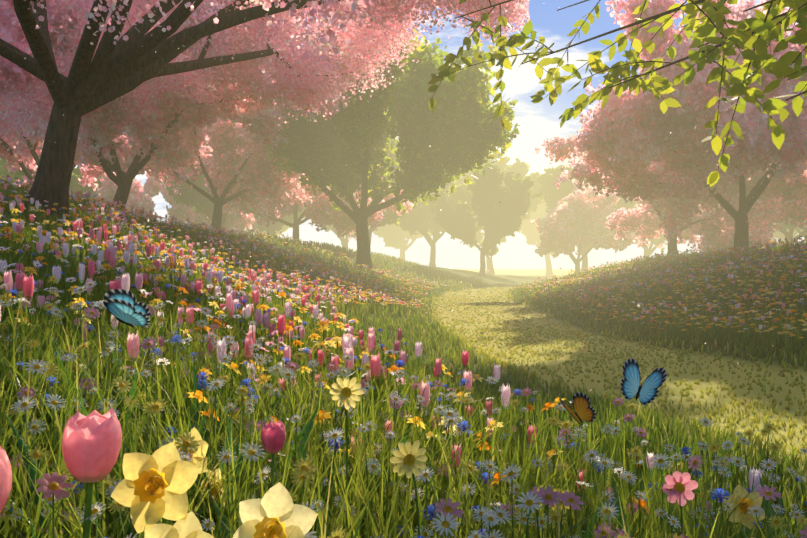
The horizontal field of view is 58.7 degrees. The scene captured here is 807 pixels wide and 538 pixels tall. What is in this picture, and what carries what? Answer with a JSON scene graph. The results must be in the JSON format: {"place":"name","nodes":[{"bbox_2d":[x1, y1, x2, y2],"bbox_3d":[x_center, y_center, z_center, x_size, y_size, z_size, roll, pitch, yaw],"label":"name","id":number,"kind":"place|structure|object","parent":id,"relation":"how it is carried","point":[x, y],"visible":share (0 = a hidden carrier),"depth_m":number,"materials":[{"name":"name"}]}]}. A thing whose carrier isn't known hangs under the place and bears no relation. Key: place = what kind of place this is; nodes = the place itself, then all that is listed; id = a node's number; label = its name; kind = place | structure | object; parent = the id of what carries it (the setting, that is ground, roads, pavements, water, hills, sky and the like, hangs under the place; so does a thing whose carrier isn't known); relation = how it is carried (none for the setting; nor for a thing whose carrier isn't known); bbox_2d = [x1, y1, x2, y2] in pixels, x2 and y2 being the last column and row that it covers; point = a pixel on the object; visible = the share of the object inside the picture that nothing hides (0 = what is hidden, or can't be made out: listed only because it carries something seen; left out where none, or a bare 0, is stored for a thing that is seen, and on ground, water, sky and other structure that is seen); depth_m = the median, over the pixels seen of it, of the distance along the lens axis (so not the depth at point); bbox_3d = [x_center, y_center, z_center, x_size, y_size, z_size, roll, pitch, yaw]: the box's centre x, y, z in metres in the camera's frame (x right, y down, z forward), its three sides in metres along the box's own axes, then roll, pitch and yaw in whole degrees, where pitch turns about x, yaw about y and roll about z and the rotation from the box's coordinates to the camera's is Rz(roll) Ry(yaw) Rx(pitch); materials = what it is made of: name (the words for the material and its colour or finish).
{"place":"outdoors","nodes":[
{"label":"outdoors","id":0,"kind":"place"},
{"bbox_2d":[212,317,226,328],"bbox_3d":[-0.639,0.187,2.499,0.058,0.042,0.027,0,0,32],"label":"butterfly","id":1,"kind":"object","parent":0,"point":[216,320],"visible":0.79,"depth_m":2.49},
{"bbox_2d":[0,9,806,402],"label":"floating petals","id":2,"kind":"object","parent":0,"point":[370,175],"visible":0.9,"depth_m":4.61,"materials":[{"name":"pink plant"}]},
{"bbox_2d":[2,218,806,537],"bbox_3d":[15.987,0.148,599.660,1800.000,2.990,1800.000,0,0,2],"label":"ground","id":3,"kind":"structure","parent":0,"point":[506,278],"depth_m":6.63,"materials":[{"name":"green plant"}]},
{"bbox_2d":[0,159,80,201],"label":"tree","id":4,"kind":"object","parent":3,"relation":"on","point":[72,175],"depth_m":68.78,"materials":[{"name":"plant"}]},
{"bbox_2d":[0,149,134,202],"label":"tree","id":5,"kind":"object","parent":3,"relation":"on","point":[19,174],"depth_m":51.55,"materials":[{"name":"plant"}]},
{"bbox_2d":[0,91,162,187],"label":"cherry","id":6,"kind":"object","parent":3,"relation":"on","point":[14,165],"depth_m":26.80,"materials":[{"name":"pink plant"}]},
{"bbox_2d":[0,0,348,210],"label":"cherry","id":7,"kind":"object","parent":3,"relation":"on","point":[248,111],"depth_m":18.37,"materials":[{"name":"pink plant"}]},
{"bbox_2d":[94,170,257,235],"bbox_3d":[-15.934,-4.309,50.472,11.162,7.935,8.296,0,0,-20],"label":"cherry","id":8,"kind":"object","parent":3,"relation":"on","point":[138,199],"depth_m":48.52,"materials":[{"name":"pink plant"}]},
{"bbox_2d":[74,100,306,230],"bbox_3d":[-7.027,-4.762,29.197,12.331,7.518,8.971,0,0,-43],"label":"cherry","id":9,"kind":"object","parent":3,"relation":"on","point":[230,146],"depth_m":28.70,"materials":[{"name":"pink plant"}]},
{"bbox_2d":[161,141,226,232],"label":"tree","id":10,"kind":"object","parent":3,"relation":"on","point":[193,197],"depth_m":43.66,"materials":[{"name":"plant"}]},
{"bbox_2d":[0,0,529,226],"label":"cherry","id":11,"kind":"object","parent":3,"relation":"on","point":[283,26],"depth_m":10.15,"materials":[{"name":"pink plant"}]},
{"bbox_2d":[247,225,289,237],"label":"tree","id":12,"kind":"object","parent":3,"relation":"on","point":[284,229],"depth_m":86.94,"materials":[{"name":"green plant"}]},
{"bbox_2d":[248,205,305,234],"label":"tree","id":13,"kind":"object","parent":3,"relation":"on","point":[271,228],"depth_m":57.23,"materials":[{"name":"plant"}]},
{"bbox_2d":[194,146,413,240],"bbox_3d":[-5.205,-4.901,38.202,11.288,8.126,11.289,0,0,2],"label":"cherry","id":14,"kind":"object","parent":3,"relation":"on","point":[320,210],"depth_m":36.00,"materials":[{"name":"pink plant"}]},
{"bbox_2d":[305,204,369,247],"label":"tree","id":15,"kind":"object","parent":3,"relation":"on","point":[344,241],"depth_m":65.72,"materials":[{"name":"green plant"}]},
{"bbox_2d":[0,299,766,537],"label":"flowers","id":16,"kind":"object","parent":3,"relation":"on","point":[156,486],"depth_m":0.79,"materials":[{"name":"plant"}]},
{"bbox_2d":[249,6,520,271],"bbox_3d":[-1.173,-4.341,25.860,10.376,9.307,9.828,0,0,2],"label":"tree","id":17,"kind":"object","parent":3,"relation":"on","point":[464,111],"depth_m":25.61,"materials":[{"name":"green plant"}]},
{"bbox_2d":[352,223,432,260],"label":"tree","id":18,"kind":"object","parent":3,"relation":"on","point":[394,235],"depth_m":81.63,"materials":[{"name":"green plant"}]},
{"bbox_2d":[368,139,417,245],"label":"tree","id":19,"kind":"object","parent":3,"relation":"on","point":[391,217],"depth_m":46.72,"materials":[{"name":"green plant"}]},
{"bbox_2d":[0,269,806,537],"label":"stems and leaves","id":20,"kind":"object","parent":3,"relation":"on","point":[32,472],"visible":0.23,"depth_m":1.54,"materials":[{"name":"green plant"}]},
{"bbox_2d":[0,181,806,537],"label":"grass","id":21,"kind":"structure","parent":3,"relation":"on","point":[358,479],"depth_m":2.03,"materials":[{"name":"green plant"}]},
{"bbox_2d":[0,175,806,537],"bbox_3d":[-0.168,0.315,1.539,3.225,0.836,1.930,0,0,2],"label":"flowers","id":22,"kind":"object","parent":3,"relation":"on","point":[55,483],"visible":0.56,"depth_m":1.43,"materials":[{"name":"multicoloured plant"}]},
{"bbox_2d":[103,289,149,326],"bbox_3d":[-0.526,0.076,1.371,0.090,0.075,0.049,0,0,-30],"label":"butterfly","id":23,"kind":"object","parent":22,"relation":"on","point":[121,305],"visible":1,"depth_m":1.38},
{"bbox_2d":[621,358,666,404],"bbox_3d":[0.455,0.212,1.355,0.080,0.079,0.071,0,0,23],"label":"butterfly","id":24,"kind":"object","parent":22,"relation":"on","point":[647,391],"visible":1,"depth_m":1.36},
{"bbox_2d":[398,170,473,266],"bbox_3d":[2.575,-4.928,60.768,10.059,10.324,9.963,0,0,2],"label":"tree","id":25,"kind":"object","parent":3,"relation":"on","point":[418,216],"depth_m":58.80,"materials":[{"name":"green plant"}]},
{"bbox_2d":[429,163,542,277],"bbox_3d":[5.930,-3.615,52.467,5.988,8.716,8.161,0,0,-26],"label":"tree","id":26,"kind":"object","parent":3,"relation":"on","point":[488,192],"depth_m":50.55,"materials":[{"name":"green plant"}]},
{"bbox_2d":[456,150,543,274],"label":"tree","id":27,"kind":"object","parent":3,"relation":"on","point":[520,167],"depth_m":69.42,"materials":[{"name":"green plant"}]},
{"bbox_2d":[515,176,557,276],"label":"tree","id":28,"kind":"object","parent":3,"relation":"on","point":[528,228],"depth_m":88.75,"materials":[{"name":"green plant"}]},
{"bbox_2d":[531,179,640,275],"bbox_3d":[13.816,-2.961,54.664,8.356,8.360,9.365,0,0,2],"label":"cherry","id":29,"kind":"object","parent":3,"relation":"on","point":[569,221],"depth_m":52.31,"materials":[{"name":"pink plant"}]},
{"bbox_2d":[537,164,635,272],"bbox_3d":[15.921,-4.016,60.617,9.084,10.550,5.502,0,0,2],"label":"tree","id":30,"kind":"object","parent":3,"relation":"on","point":[547,180],"depth_m":60.23,"materials":[{"name":"green plant"}]},
{"bbox_2d":[606,200,667,258],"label":"tree","id":31,"kind":"object","parent":3,"relation":"on","point":[657,242],"depth_m":68.34,"materials":[{"name":"plant"}]},
{"bbox_2d":[535,113,806,257],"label":"cherry","id":32,"kind":"object","parent":3,"relation":"on","point":[715,232],"depth_m":28.92,"materials":[{"name":"pink plant"}]},
{"bbox_2d":[554,0,806,254],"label":"cherry","id":33,"kind":"object","parent":3,"relation":"on","point":[631,130],"depth_m":18.75,"materials":[{"name":"pink plant"}]},
{"bbox_2d":[605,164,806,247],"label":"cherry","id":34,"kind":"object","parent":3,"relation":"on","point":[629,220],"depth_m":38.56,"materials":[{"name":"pink plant"}]},
{"bbox_2d":[719,206,806,244],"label":"tree","id":35,"kind":"object","parent":3,"relation":"on","point":[788,235],"depth_m":45.92,"materials":[{"name":"plant"}]},
{"bbox_2d":[764,222,806,244],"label":"tree","id":36,"kind":"object","parent":3,"relation":"on","point":[778,234],"depth_m":76.85,"materials":[{"name":"plant"}]},
{"bbox_2d":[774,220,806,237],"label":"tree","id":37,"kind":"object","parent":3,"relation":"on","point":[799,231],"depth_m":56.38,"materials":[{"name":"green plant"}]},
{"bbox_2d":[75,0,805,268],"label":"sky","id":38,"kind":"structure","parent":0,"point":[538,121],"materials":[{"name":"white"}]},
{"bbox_2d":[559,392,595,424],"bbox_3d":[0.350,0.284,1.461,0.060,0.058,0.061,0,0,-17],"label":"butterfly","id":39,"kind":"object","parent":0,"point":[584,410],"visible":1,"depth_m":1.47},
{"bbox_2d":[428,0,806,186],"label":"leafy branch","id":40,"kind":"object","parent":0,"point":[780,68],"depth_m":6.92,"materials":[{"name":"green plant"}]},
{"bbox_2d":[634,460,642,468],"bbox_3d":[0.447,0.372,1.362,0.026,0.014,0.017,0,0,-20],"label":"bee","id":41,"kind":"object","parent":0,"point":[638,465],"visible":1,"depth_m":1.36}
]}

